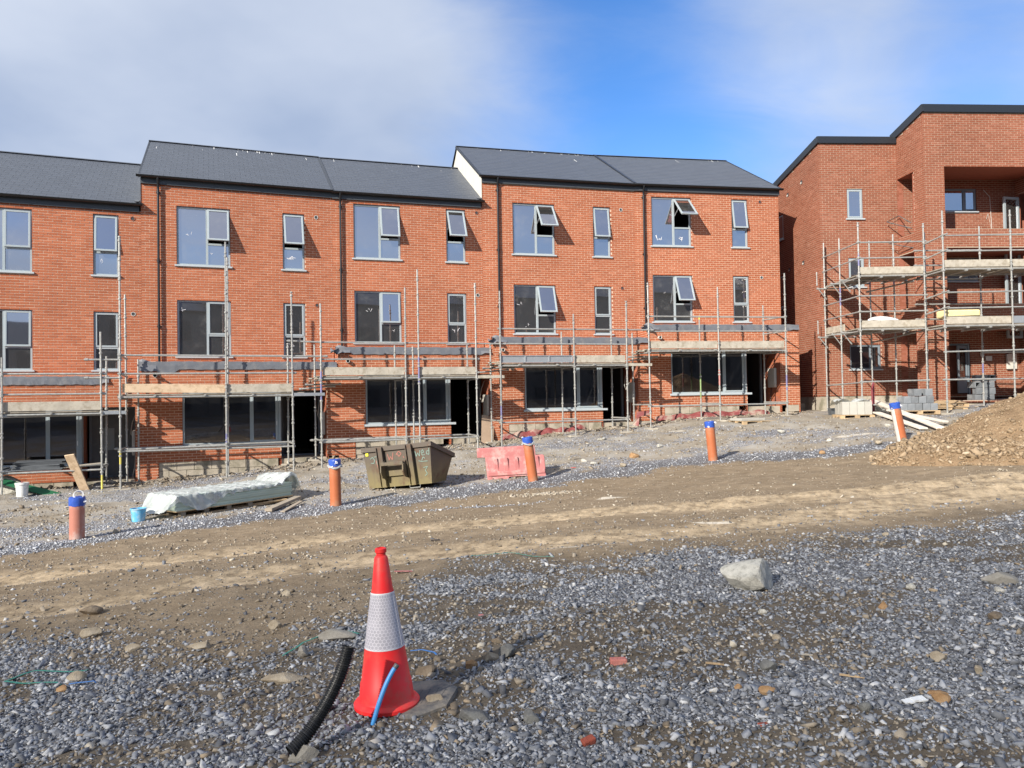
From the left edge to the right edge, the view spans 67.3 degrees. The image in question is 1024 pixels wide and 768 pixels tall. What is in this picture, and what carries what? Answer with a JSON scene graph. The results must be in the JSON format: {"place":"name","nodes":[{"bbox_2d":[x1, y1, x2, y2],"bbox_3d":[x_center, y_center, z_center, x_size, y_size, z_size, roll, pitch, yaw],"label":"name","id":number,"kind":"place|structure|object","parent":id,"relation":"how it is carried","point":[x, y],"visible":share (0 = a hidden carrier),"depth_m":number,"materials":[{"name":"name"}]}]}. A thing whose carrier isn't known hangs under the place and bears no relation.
{"place":"outdoors","nodes":[
{"label":"outdoors","id":0,"kind":"place"},
{"bbox_2d":[0,405,980,558],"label":"gravel","id":1,"kind":"structure","parent":0,"point":[112,538],"depth_m":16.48,"materials":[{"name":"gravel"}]},
{"bbox_2d":[0,397,1023,767],"bbox_3d":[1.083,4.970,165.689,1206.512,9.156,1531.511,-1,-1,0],"label":"ground","id":2,"kind":"structure","parent":0,"point":[764,471],"depth_m":8.06,"materials":[{"name":"soil"}]},
{"bbox_2d":[0,475,20,493],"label":"boulder","id":3,"kind":"object","parent":2,"relation":"on","point":[8,490],"visible":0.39,"depth_m":18.85,"materials":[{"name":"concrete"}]},
{"bbox_2d":[14,481,29,496],"bbox_3d":[-11.768,2.525,18.477,0.303,0.385,0.303,-1,-1,-17],"label":"bucket","id":4,"kind":"object","parent":2,"relation":"on","point":[21,487],"visible":0.96,"depth_m":18.38,"materials":[{"name":"white plastic"}]},
{"bbox_2d":[0,479,58,494],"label":"green strip","id":5,"kind":"object","parent":2,"relation":"on","point":[31,488],"visible":0.44,"depth_m":18.73,"materials":[{"name":"plastic"}]},
{"bbox_2d":[0,332,125,494],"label":"scaffold","id":6,"kind":"object","parent":2,"relation":"on","point":[56,409],"visible":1,"depth_m":19.10,"materials":[{"name":"grey metal"}]},
{"bbox_2d":[10,459,66,470],"bbox_3d":[-11.792,2.027,19.235,1.201,0.234,0.709,0,-1,-23],"label":"sheet stack","id":7,"kind":"object","parent":6,"relation":"on","point":[40,465],"visible":0.9,"depth_m":18.99,"materials":[{"name":"metal"}]},
{"bbox_2d":[0,151,141,486],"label":"brick house","id":8,"kind":"structure","parent":2,"relation":"on","point":[65,222],"depth_m":21.43,"materials":[{"name":"brick"}]},
{"bbox_2d":[0,208,33,273],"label":"window","id":9,"kind":"structure","parent":8,"relation":"in","point":[15,224],"depth_m":21.03,"materials":[{"name":"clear glass"}]},
{"bbox_2d":[0,309,34,371],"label":"window","id":10,"kind":"structure","parent":8,"relation":"in","point":[15,325],"depth_m":20.98,"materials":[{"name":"clear glass"}]},
{"bbox_2d":[0,410,89,467],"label":"window","id":11,"kind":"structure","parent":8,"relation":"in","point":[28,438],"depth_m":20.13,"materials":[{"name":"black glass"}]},
{"bbox_2d":[91,214,118,277],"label":"window","id":12,"kind":"structure","parent":8,"relation":"in","point":[105,227],"depth_m":21.86,"materials":[{"name":"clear glass"}]},
{"bbox_2d":[91,311,121,371],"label":"window","id":13,"kind":"structure","parent":8,"relation":"in","point":[107,323],"depth_m":21.84,"materials":[{"name":"clear glass"}]},
{"bbox_2d":[66,671,86,680],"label":"stone","id":14,"kind":"object","parent":2,"relation":"on","point":[77,675],"visible":0.93,"depth_m":4.43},
{"bbox_2d":[68,490,85,539],"bbox_3d":[-7.067,2.242,12.520,0.294,1.038,0.255,0,-1,0],"label":"drain pipe","id":15,"kind":"object","parent":2,"relation":"on","point":[76,505],"visible":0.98,"depth_m":12.43,"materials":[{"name":"plastic"}]},
{"bbox_2d":[64,454,89,489],"bbox_3d":[-10.835,2.400,19.301,0.235,1.343,0.801,-1,-1,11],"label":"leaning plank","id":16,"kind":"object","parent":2,"relation":"on","point":[77,473],"visible":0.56,"depth_m":19.18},
{"bbox_2d":[40,479,138,492],"bbox_3d":[-11.982,2.651,19.163,4.847,0.300,1.865,0,-1,-25],"label":"rubble","id":17,"kind":"object","parent":2,"relation":"on","point":[91,486],"visible":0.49,"depth_m":19.96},
{"bbox_2d":[79,627,102,637],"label":"stone","id":18,"kind":"object","parent":2,"relation":"on","point":[90,632],"visible":0.91,"depth_m":5.56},
{"bbox_2d":[79,605,103,614],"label":"stone","id":19,"kind":"object","parent":2,"relation":"on","point":[93,610],"visible":1,"depth_m":6.21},
{"bbox_2d":[129,507,146,521],"bbox_3d":[-6.886,2.409,14.177,0.286,0.242,0.284,-1,-1,-17],"label":"bucket","id":20,"kind":"object","parent":2,"relation":"on","point":[138,514],"visible":0.99,"depth_m":14.08,"materials":[{"name":"blue plastic"}]},
{"bbox_2d":[189,641,210,649],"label":"stone","id":21,"kind":"object","parent":2,"relation":"on","point":[202,645],"visible":0.92,"depth_m":4.97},
{"bbox_2d":[84,236,340,490],"bbox_3d":[-7.913,-0.543,20.982,6.497,6.498,1.405,-1,-1,-21],"label":"scaffold","id":22,"kind":"object","parent":2,"relation":"on","point":[226,390],"visible":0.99,"depth_m":20.55,"materials":[{"name":"grey metal"}]},
{"bbox_2d":[151,495,292,517],"bbox_3d":[-5.875,2.456,15.736,0.960,0.120,2.671,-2,-1,36],"label":"pallet","id":23,"kind":"object","parent":2,"relation":"on","point":[225,507],"visible":0.43,"depth_m":15.29,"materials":[{"name":"brown wood"}]},
{"bbox_2d":[168,481,291,511],"bbox_3d":[-5.902,2.256,15.718,0.992,0.278,2.680,-2,-1,36],"label":"plasterboard stack","id":24,"kind":"object","parent":23,"relation":"on","point":[285,489],"visible":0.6,"depth_m":15.67,"materials":[{"name":"plastic"}]},
{"bbox_2d":[142,471,300,513],"bbox_3d":[-5.909,2.213,15.717,1.111,0.646,3.201,-2,-1,36],"label":"polythene sheet","id":25,"kind":"object","parent":24,"relation":"on","point":[162,501],"visible":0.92,"depth_m":15.02,"materials":[{"name":"grey"}]},
{"bbox_2d":[134,140,339,480],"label":"brick house","id":26,"kind":"structure","parent":2,"relation":"on","point":[266,216],"depth_m":22.90,"materials":[{"name":"brick"}]},
{"bbox_2d":[175,206,232,268],"bbox_3d":[-9.105,-4.346,22.723,1.590,1.776,0.414,-1,-1,-21],"label":"window","id":27,"kind":"structure","parent":26,"relation":"in","point":[194,249],"depth_m":22.81,"materials":[{"name":"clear glass"}]},
{"bbox_2d":[175,300,232,357],"bbox_3d":[-9.105,-1.619,22.784,1.590,1.706,0.165,-1,-1,-21],"label":"window","id":28,"kind":"structure","parent":26,"relation":"in","point":[200,327],"depth_m":22.80,"materials":[{"name":"clear glass"}]},
{"bbox_2d":[182,392,286,447],"bbox_3d":[-7.948,0.988,22.028,2.835,1.565,0.455,-1,-1,-21],"label":"window","id":29,"kind":"structure","parent":26,"relation":"in","point":[251,419],"depth_m":21.92,"materials":[{"name":"black glass"}]},
{"bbox_2d":[281,214,306,271],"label":"window","id":30,"kind":"structure","parent":26,"relation":"in","point":[292,224],"depth_m":23.72,"materials":[{"name":"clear glass"}]},
{"bbox_2d":[282,303,307,357],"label":"window","id":31,"kind":"structure","parent":26,"relation":"in","point":[298,317],"depth_m":23.76,"materials":[{"name":"clear glass"}]},
{"bbox_2d":[135,455,349,488],"bbox_3d":[-7.245,2.378,20.944,5.474,0.602,1.973,-1,-1,-21],"label":"rubble","id":32,"kind":"object","parent":2,"relation":"on","point":[166,480],"visible":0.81,"depth_m":21.20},
{"bbox_2d":[261,672,304,683],"bbox_3d":[-1.262,1.619,4.224,0.256,0.069,0.113,-10,4,8],"label":"stone","id":33,"kind":"object","parent":2,"relation":"on","point":[284,678],"visible":0.91,"depth_m":4.20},
{"bbox_2d":[265,496,300,511],"bbox_3d":[-4.622,2.418,15.586,0.150,0.125,1.434,-1,-1,7],"label":"timber","id":34,"kind":"object","parent":2,"relation":"on","point":[281,504],"visible":1,"depth_m":15.41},
{"bbox_2d":[285,645,354,756],"bbox_3d":[-0.815,1.349,3.291,0.328,0.404,0.066,0,-2,-44],"label":"corrugated duct","id":35,"kind":"object","parent":2,"relation":"on","point":[307,732],"visible":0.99,"depth_m":3.29,"materials":[{"name":"plastic"}]},
{"bbox_2d":[327,459,342,505],"bbox_3d":[-3.564,2.106,15.541,0.312,1.188,0.296,-2,-1,0],"label":"drain pipe","id":36,"kind":"object","parent":2,"relation":"on","point":[334,466],"visible":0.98,"depth_m":15.45,"materials":[{"name":"plastic"}]},
{"bbox_2d":[316,629,356,639],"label":"stone","id":37,"kind":"object","parent":2,"relation":"on","point":[333,634],"visible":0.98,"depth_m":4.98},
{"bbox_2d":[370,663,398,725],"bbox_3d":[-0.581,1.418,3.508,0.147,0.266,0.026,0,-1,-33],"label":"water pipe","id":38,"kind":"object","parent":2,"relation":"on","point":[383,691],"visible":0.98,"depth_m":3.49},
{"bbox_2d":[286,269,514,469],"bbox_3d":[-3.101,-0.469,22.716,6.838,5.686,1.393,-1,-1,-18],"label":"scaffold","id":39,"kind":"object","parent":2,"relation":"on","point":[395,373],"visible":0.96,"depth_m":22.31,"materials":[{"name":"grey metal"}]},
{"bbox_2d":[317,157,494,458],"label":"brick house","id":40,"kind":"structure","parent":2,"relation":"on","point":[395,226],"depth_m":24.73,"materials":[{"name":"brick"}]},
{"bbox_2d":[352,204,402,260],"bbox_3d":[-4.294,-4.840,24.550,1.600,1.776,0.346,-1,-1,-18],"label":"window","id":41,"kind":"structure","parent":40,"relation":"in","point":[370,222],"depth_m":24.63,"materials":[{"name":"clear glass"}]},
{"bbox_2d":[353,291,403,344],"bbox_3d":[-4.276,-2.114,24.581,1.600,1.706,0.165,-1,-1,-18],"label":"window","id":42,"kind":"structure","parent":40,"relation":"in","point":[377,325],"depth_m":24.61,"materials":[{"name":"clear glass"}]},
{"bbox_2d":[364,375,455,426],"bbox_3d":[-3.167,0.492,23.753,2.825,1.565,0.455,-1,-1,-18],"label":"window","id":43,"kind":"structure","parent":40,"relation":"in","point":[435,404],"depth_m":23.62,"materials":[{"name":"black glass"}]},
{"bbox_2d":[445,210,467,263],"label":"window","id":44,"kind":"structure","parent":40,"relation":"in","point":[455,251],"depth_m":25.36,"materials":[{"name":"clear glass"}]},
{"bbox_2d":[446,293,468,344],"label":"window","id":45,"kind":"structure","parent":40,"relation":"in","point":[456,303],"depth_m":25.38,"materials":[{"name":"clear glass"}]},
{"bbox_2d":[361,441,454,489],"bbox_3d":[-2.413,1.869,17.684,1.838,1.018,1.457,-7,-5,17],"label":"skip","id":46,"kind":"object","parent":2,"relation":"on","point":[425,462],"visible":1,"depth_m":17.25,"materials":[{"name":"brown metal"}]},
{"bbox_2d":[340,440,500,462],"bbox_3d":[-2.540,1.997,22.761,4.919,0.503,1.800,-1,-1,-18],"label":"rubble","id":47,"kind":"object","parent":2,"relation":"on","point":[497,444],"visible":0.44,"depth_m":23.38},
{"bbox_2d":[393,680,457,719],"bbox_3d":[-0.518,1.568,3.755,0.476,0.082,0.448,-8,-1,10],"label":"flat stone","id":48,"kind":"object","parent":2,"relation":"on","point":[447,691],"visible":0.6,"depth_m":3.72,"materials":[{"name":"stone"}]},
{"bbox_2d":[354,547,419,717],"bbox_3d":[-0.616,1.164,3.698,0.314,0.752,0.314,-3,-1,0],"label":"traffic cone","id":49,"kind":"object","parent":48,"relation":"on","point":[384,650],"visible":1,"depth_m":3.62,"materials":[{"name":"red plastic"}]},
{"bbox_2d":[481,415,493,443],"bbox_3d":[-0.769,1.528,24.171,0.390,1.135,0.670,-1,-1,0],"label":"cardboard sheet","id":50,"kind":"object","parent":2,"relation":"on","point":[486,431],"visible":0.64,"depth_m":24.19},
{"bbox_2d":[477,445,545,479],"bbox_3d":[-0.024,1.878,18.425,1.608,0.766,0.435,-3,-1,-4],"label":"road barrier","id":51,"kind":"object","parent":2,"relation":"on","point":[506,462],"visible":0.85,"depth_m":18.28,"materials":[{"name":"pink plastic"}]},
{"bbox_2d":[0,405,1023,767],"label":"pebbles","id":52,"kind":"object","parent":2,"relation":"on","point":[842,757],"visible":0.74,"depth_m":5.30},
{"bbox_2d":[521,436,537,481],"bbox_3d":[0.425,1.821,17.546,0.314,1.292,0.297,-8,-1,0],"label":"drain pipe","id":53,"kind":"object","parent":2,"relation":"on","point":[527,443],"visible":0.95,"depth_m":17.45,"materials":[{"name":"plastic"}]},
{"bbox_2d":[480,489,602,499],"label":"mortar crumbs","id":54,"kind":"object","parent":2,"relation":"on","point":[542,494],"visible":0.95,"depth_m":15.33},
{"bbox_2d":[502,424,584,439],"bbox_3d":[1.008,1.545,24.613,2.800,0.472,0.230,-1,-1,-14],"label":"red membrane","id":55,"kind":"object","parent":2,"relation":"on","point":[532,432],"visible":0.89,"depth_m":24.53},
{"bbox_2d":[452,146,651,440],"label":"brick house","id":56,"kind":"structure","parent":2,"relation":"on","point":[558,236],"depth_m":26.18,"materials":[{"name":"brick"}]},
{"bbox_2d":[512,203,558,256],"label":"window","id":57,"kind":"structure","parent":56,"relation":"in","point":[526,241],"depth_m":26.13,"materials":[{"name":"clear glass"}]},
{"bbox_2d":[513,285,557,334],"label":"window","id":58,"kind":"structure","parent":56,"relation":"in","point":[526,313],"depth_m":26.07,"materials":[{"name":"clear glass"}]},
{"bbox_2d":[524,368,607,411],"bbox_3d":[1.701,0.099,25.167,2.855,1.565,0.455,-1,-1,-14],"label":"window","id":59,"kind":"structure","parent":56,"relation":"in","point":[543,391],"depth_m":25.03,"materials":[{"name":"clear glass"}]},
{"bbox_2d":[592,207,612,257],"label":"window","id":60,"kind":"structure","parent":56,"relation":"in","point":[601,217],"depth_m":26.74,"materials":[{"name":"clear glass"}]},
{"bbox_2d":[594,286,613,334],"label":"window","id":61,"kind":"structure","parent":56,"relation":"in","point":[602,295],"depth_m":26.73,"materials":[{"name":"clear glass"}]},
{"bbox_2d":[486,291,657,446],"bbox_3d":[2.052,-0.441,24.218,5.767,4.735,1.410,-1,-1,-14],"label":"scaffold","id":62,"kind":"object","parent":2,"relation":"on","point":[543,361],"visible":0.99,"depth_m":23.70,"materials":[{"name":"grey metal"}]},
{"bbox_2d":[498,422,665,444],"bbox_3d":[2.314,1.579,24.143,5.496,0.608,1.790,-1,-1,-14],"label":"rubble","id":63,"kind":"object","parent":2,"relation":"on","point":[598,430],"visible":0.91,"depth_m":24.47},
{"bbox_2d":[580,734,595,746],"bbox_3d":[0.320,1.503,3.228,0.063,0.038,0.035,-12,19,-28],"label":"brick piece","id":64,"kind":"object","parent":2,"relation":"on","point":[590,739],"visible":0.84,"depth_m":3.22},
{"bbox_2d":[610,657,626,665],"bbox_3d":[0.571,1.491,4.131,0.089,0.038,0.050,-1,-1,-3],"label":"brick piece","id":65,"kind":"object","parent":2,"relation":"on","point":[614,661],"visible":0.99,"depth_m":4.11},
{"bbox_2d":[593,155,800,421],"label":"brick house","id":66,"kind":"structure","parent":2,"relation":"on","point":[705,229],"depth_m":27.39,"materials":[{"name":"brick"}]},
{"bbox_2d":[652,275,695,322],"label":"window","id":67,"kind":"structure","parent":66,"relation":"in","point":[664,304],"depth_m":27.27,"materials":[{"name":"clear glass"}]},
{"bbox_2d":[651,197,697,247],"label":"window","id":68,"kind":"structure","parent":66,"relation":"in","point":[662,209],"depth_m":27.33,"materials":[{"name":"clear glass"}]},
{"bbox_2d":[670,353,751,395],"bbox_3d":[6.722,-0.402,26.311,2.945,1.565,0.455,-1,-1,-10],"label":"window","id":69,"kind":"structure","parent":66,"relation":"in","point":[685,368],"depth_m":26.19,"materials":[{"name":"clear glass"}]},
{"bbox_2d":[731,200,749,248],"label":"window","id":70,"kind":"structure","parent":66,"relation":"in","point":[738,207],"depth_m":27.77,"materials":[{"name":"clear glass"}]},
{"bbox_2d":[732,276,751,322],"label":"window","id":71,"kind":"structure","parent":66,"relation":"in","point":[740,283],"depth_m":27.76,"materials":[{"name":"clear glass"}]},
{"bbox_2d":[626,273,792,429],"bbox_3d":[6.431,-1.078,25.237,5.294,5.007,1.433,-1,-1,-10],"label":"scaffold","id":72,"kind":"object","parent":2,"relation":"on","point":[742,346],"visible":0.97,"depth_m":24.87,"materials":[{"name":"grey metal"}]},
{"bbox_2d":[703,421,717,460],"bbox_3d":[4.821,1.490,18.637,0.310,1.214,0.263,-5,-1,0],"label":"drain pipe","id":73,"kind":"object","parent":2,"relation":"on","point":[711,439],"visible":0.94,"depth_m":18.54,"materials":[{"name":"plastic"}]},
{"bbox_2d":[655,409,769,420],"bbox_3d":[6.779,1.076,25.955,4.100,0.379,0.230,-1,-1,-10],"label":"red membrane","id":74,"kind":"object","parent":2,"relation":"on","point":[698,414],"visible":0.91,"depth_m":25.89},
{"bbox_2d":[654,411,812,426],"bbox_3d":[7.501,1.141,25.276,5.565,0.430,1.824,-1,-1,-10],"label":"rubble","id":75,"kind":"object","parent":2,"relation":"on","point":[733,416],"visible":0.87,"depth_m":25.59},
{"bbox_2d":[720,558,772,590],"bbox_3d":[1.809,1.479,5.914,0.372,0.289,0.424,-2,-1,36],"label":"concrete lump","id":76,"kind":"object","parent":2,"relation":"on","point":[753,574],"visible":0.86,"depth_m":5.79,"materials":[{"name":"concrete"}]},
{"bbox_2d":[832,414,874,418],"bbox_3d":[10.654,1.013,24.029,1.020,0.120,0.852,-1,-1,6],"label":"pallet","id":77,"kind":"object","parent":2,"relation":"on","point":[843,416],"visible":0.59,"depth_m":23.65,"materials":[{"name":"brown wood"}]},
{"bbox_2d":[839,402,849,414],"bbox_3d":[10.296,0.753,23.847,0.215,0.400,0.360,-1,-1,6],"label":"concrete block","id":78,"kind":"object","parent":77,"relation":"on","point":[844,408],"depth_m":23.67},
{"bbox_2d":[830,398,889,413],"bbox_3d":[10.992,0.709,24.237,1.700,0.524,1.120,-1,-1,6],"label":"polythene sheet","id":79,"kind":"object","parent":78,"relation":"on","point":[878,408],"visible":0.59,"depth_m":24.01,"materials":[{"name":"grey"}]},
{"bbox_2d":[816,222,929,415],"bbox_3d":[12.014,-2.054,25.621,2.714,6.140,2.847,-1,-1,0],"label":"scaffold","id":80,"kind":"object","parent":2,"relation":"on","point":[870,274],"visible":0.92,"depth_m":24.45,"materials":[{"name":"grey metal"}]},
{"bbox_2d":[773,104,1023,409],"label":"apartment block","id":81,"kind":"structure","parent":2,"relation":"on","point":[961,166],"depth_m":27.23,"materials":[{"name":"red brick"}]},
{"bbox_2d":[846,189,864,219],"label":"window","id":82,"kind":"structure","parent":81,"relation":"in","point":[854,196],"depth_m":27.27,"materials":[{"name":"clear glass"}]},
{"bbox_2d":[848,258,866,287],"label":"window","id":83,"kind":"structure","parent":81,"relation":"in","point":[853,266],"depth_m":27.23,"materials":[{"name":"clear glass"}]},
{"bbox_2d":[849,345,883,370],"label":"window","id":84,"kind":"structure","parent":81,"relation":"in","point":[855,363],"depth_m":27.20,"materials":[{"name":"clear glass"}]},
{"bbox_2d":[945,189,978,212],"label":"window","id":85,"kind":"structure","parent":81,"relation":"in","point":[956,200],"depth_m":27.57,"materials":[{"name":"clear glass"}]},
{"bbox_2d":[956,345,967,392],"bbox_3d":[15.990,-0.520,27.313,0.592,1.680,0.291,-1,-1,-9],"label":"door leaf","id":86,"kind":"structure","parent":81,"relation":"in","point":[962,360],"depth_m":27.29,"materials":[{"name":"grey glass"}]},
{"bbox_2d":[947,258,978,282],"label":"window","id":87,"kind":"structure","parent":81,"relation":"in","point":[971,280],"depth_m":27.49,"materials":[{"name":"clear glass"}]},
{"bbox_2d":[1002,196,1020,258],"bbox_3d":[17.766,-5.451,27.350,0.678,2.400,0.200,-1,-1,-4],"label":"balcony door","id":88,"kind":"structure","parent":81,"relation":"in","point":[1009,203],"depth_m":27.36,"materials":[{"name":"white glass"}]},
{"bbox_2d":[1005,273,1022,337],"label":"balcony door","id":89,"kind":"structure","parent":81,"relation":"in","point":[1017,285],"depth_m":27.31,"materials":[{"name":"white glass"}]},
{"bbox_2d":[873,412,927,428],"bbox_3d":[11.007,1.023,21.920,0.220,0.407,3.257,-1,-1,5],"label":"pale board","id":90,"kind":"object","parent":2,"relation":"on","point":[911,424],"visible":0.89,"depth_m":21.24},
{"bbox_2d":[868,399,943,428],"bbox_3d":[11.460,0.837,22.584,0.240,0.762,5.074,-1,-1,6],"label":"pale board","id":91,"kind":"object","parent":2,"relation":"on","point":[916,418],"visible":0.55,"depth_m":21.59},
{"bbox_2d":[901,695,927,703],"bbox_3d":[1.815,1.424,3.470,0.104,0.010,0.048,-6,4,-6],"label":"tile scrap","id":92,"kind":"object","parent":2,"relation":"on","point":[913,700],"visible":1,"depth_m":3.46,"materials":[{"name":"white tile"}]},
{"bbox_2d":[889,410,940,414],"bbox_3d":[12.210,0.860,23.342,1.150,0.120,0.802,-1,-1,3],"label":"pallet","id":93,"kind":"object","parent":2,"relation":"on","point":[921,412],"visible":0.54,"depth_m":23.06,"materials":[{"name":"brown wood"}]},
{"bbox_2d":[874,393,1023,465],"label":"soil heap","id":94,"kind":"object","parent":2,"relation":"on","point":[954,459],"visible":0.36,"depth_m":14.65,"materials":[{"name":"soil"}]},
{"bbox_2d":[889,402,906,441],"bbox_3d":[9.517,1.064,18.897,0.291,1.242,0.303,-11,-1,0],"label":"drain pipe","id":95,"kind":"object","parent":94,"relation":"on","point":[898,421],"visible":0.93,"depth_m":18.81,"materials":[{"name":"plastic"}]},
{"bbox_2d":[869,392,1023,466],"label":"heap stones","id":96,"kind":"object","parent":94,"relation":"on","point":[975,452],"visible":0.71,"depth_m":14.77,"materials":[{"name":"stone"}]},
{"bbox_2d":[938,407,967,409],"bbox_3d":[13.825,0.824,24.753,1.150,0.120,0.902,-1,-1,-2],"label":"pallet","id":97,"kind":"object","parent":2,"relation":"on","point":[943,408],"visible":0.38,"depth_m":24.68,"materials":[{"name":"brown wood"}]},
{"bbox_2d":[934,400,968,406],"bbox_3d":[13.987,0.638,24.937,1.150,0.120,0.902,-1,5,4],"label":"pallet","id":98,"kind":"object","parent":97,"relation":"on","point":[942,403],"visible":0.57,"depth_m":24.67,"materials":[{"name":"brown wood"}]},
{"bbox_2d":[913,210,1023,414],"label":"scaffold","id":99,"kind":"object","parent":2,"relation":"on","point":[979,268],"visible":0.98,"depth_m":23.52,"materials":[{"name":"grey metal"}]},
{"bbox_2d":[937,309,979,318],"bbox_3d":[13.945,-2.182,24.044,1.120,0.240,0.500,-1,-1,0],"label":"insulation pack","id":100,"kind":"object","parent":99,"relation":"on","point":[960,313],"visible":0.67,"depth_m":23.80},
{"bbox_2d":[980,572,1018,584],"bbox_3d":[3.547,1.422,5.603,0.235,0.117,0.130,4,7,6],"label":"mortar lump","id":101,"kind":"object","parent":2,"relation":"on","point":[999,578],"visible":0.8,"depth_m":5.56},
{"bbox_2d":[0,498,1023,767],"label":"gravel","id":102,"kind":"structure","parent":0,"point":[512,734],"depth_m":3.98,"materials":[{"name":"gravel"}]},
{"bbox_2d":[288,745,318,762],"bbox_3d":[-0.864,1.538,3.191,0.127,0.083,0.055,-6,-1,-15],"label":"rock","id":103,"kind":"object","parent":102,"relation":"on","point":[306,753],"visible":0.88,"depth_m":3.17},
{"bbox_2d":[415,664,436,675],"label":"stone","id":104,"kind":"object","parent":102,"relation":"on","point":[424,670],"visible":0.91,"depth_m":4.11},
{"bbox_2d":[458,708,489,722],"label":"stone","id":105,"kind":"object","parent":102,"relation":"on","point":[469,714],"visible":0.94,"depth_m":3.47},
{"bbox_2d":[498,643,516,657],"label":"stone","id":106,"kind":"object","parent":102,"relation":"on","point":[508,650],"visible":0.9,"depth_m":4.29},
{"bbox_2d":[523,709,539,723],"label":"stone","id":107,"kind":"object","parent":102,"relation":"on","point":[530,716],"visible":1,"depth_m":3.43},
{"bbox_2d":[760,659,777,670],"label":"stone","id":108,"kind":"object","parent":102,"relation":"on","point":[766,664],"visible":0.89,"depth_m":3.95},
{"bbox_2d":[929,650,946,661],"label":"stone","id":109,"kind":"object","parent":102,"relation":"on","point":[937,656],"visible":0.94,"depth_m":4.00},
{"bbox_2d":[931,692,950,703],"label":"stone","id":110,"kind":"object","parent":102,"relation":"on","point":[940,697],"visible":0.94,"depth_m":3.48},
{"bbox_2d":[0,0,1023,183],"label":"sky","id":111,"kind":"structure","parent":0,"point":[747,84],"materials":[{"name":"blue"}]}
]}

